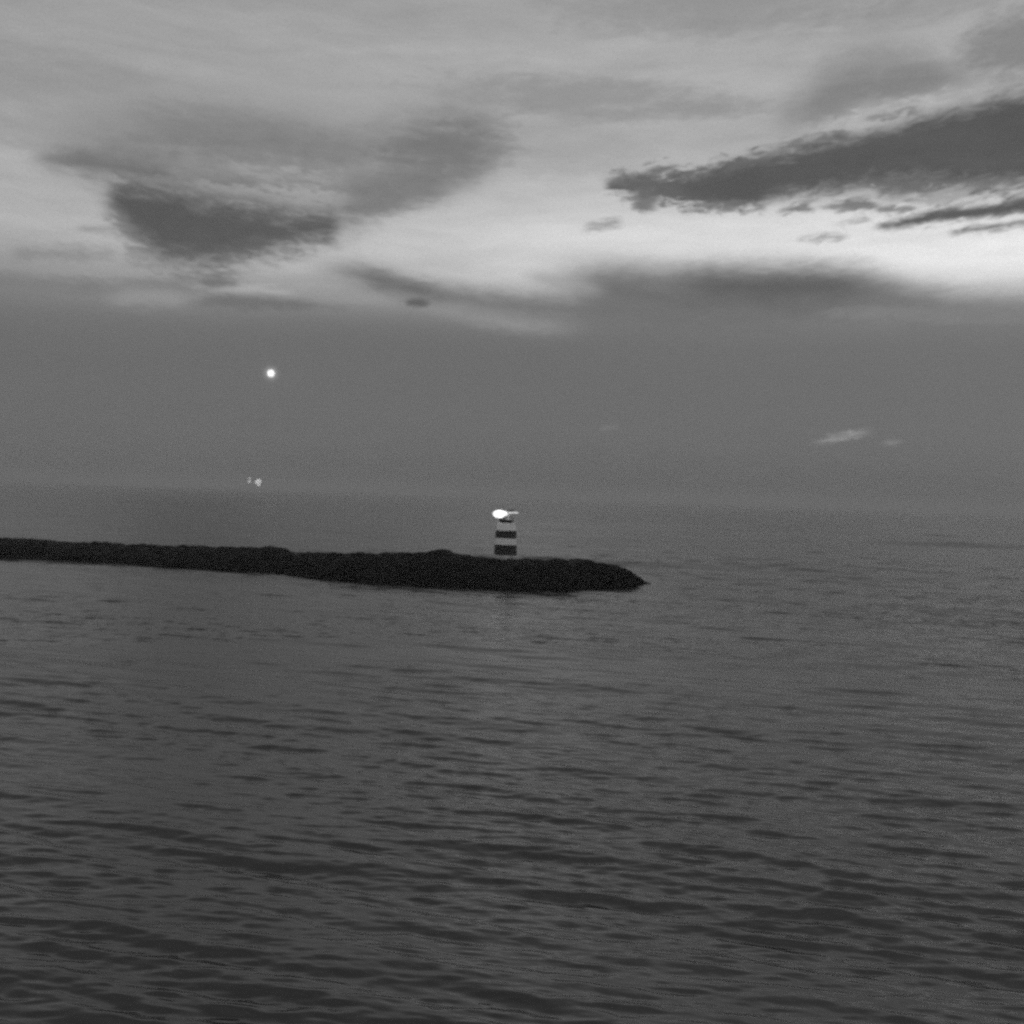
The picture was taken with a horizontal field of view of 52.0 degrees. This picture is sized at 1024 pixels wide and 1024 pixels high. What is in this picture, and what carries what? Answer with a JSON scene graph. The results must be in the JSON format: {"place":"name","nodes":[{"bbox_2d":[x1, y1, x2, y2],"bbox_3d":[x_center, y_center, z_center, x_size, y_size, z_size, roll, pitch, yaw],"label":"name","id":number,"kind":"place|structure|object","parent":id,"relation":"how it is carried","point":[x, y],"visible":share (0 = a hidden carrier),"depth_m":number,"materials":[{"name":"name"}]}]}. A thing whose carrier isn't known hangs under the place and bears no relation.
{"place":"outdoors","nodes":[
{"label":"outdoors","id":0,"kind":"place"},
{"bbox_2d":[0,480,1023,1023],"bbox_3d":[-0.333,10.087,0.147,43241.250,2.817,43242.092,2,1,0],"label":"sea","id":1,"kind":"structure","parent":0,"point":[746,764],"depth_m":38.75,"materials":[{"name":"black liquid"}]},
{"bbox_2d":[255,479,260,490],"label":"ship","id":2,"kind":"object","parent":1,"relation":"on","point":[258,481],"visible":0.99,"depth_m":4162.42,"materials":[{"name":"paint"}]},
{"bbox_2d":[0,537,650,591],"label":"breakwater","id":3,"kind":"object","parent":1,"relation":"in","point":[436,569],"visible":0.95,"depth_m":120.14,"materials":[{"name":"black stone"}]},
{"bbox_2d":[427,549,452,554],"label":"boulder","id":4,"kind":"object","parent":3,"relation":"on","point":[438,550],"visible":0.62,"depth_m":119.25,"materials":[{"name":"black stone"}]},
{"bbox_2d":[490,509,519,559],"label":"lighthouse","id":5,"kind":"object","parent":3,"relation":"on","point":[505,546],"visible":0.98,"depth_m":122.08,"materials":[{"name":"concrete"}]},
{"bbox_2d":[568,558,595,563],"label":"boulder","id":6,"kind":"object","parent":3,"relation":"on","point":[586,561],"visible":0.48,"depth_m":121.53,"materials":[{"name":"black stone"}]},
{"bbox_2d":[0,0,1023,513],"label":"sky","id":7,"kind":"structure","parent":0,"point":[737,252],"materials":[{"name":"grey"}]},
{"bbox_2d":[267,370,273,376],"bbox_3d":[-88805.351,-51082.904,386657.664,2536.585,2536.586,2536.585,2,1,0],"label":"moon","id":8,"kind":"object","parent":7,"relation":"in","point":[270,373],"visible":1,"depth_m":385787.12,"materials":[{"name":"white"}]}
]}

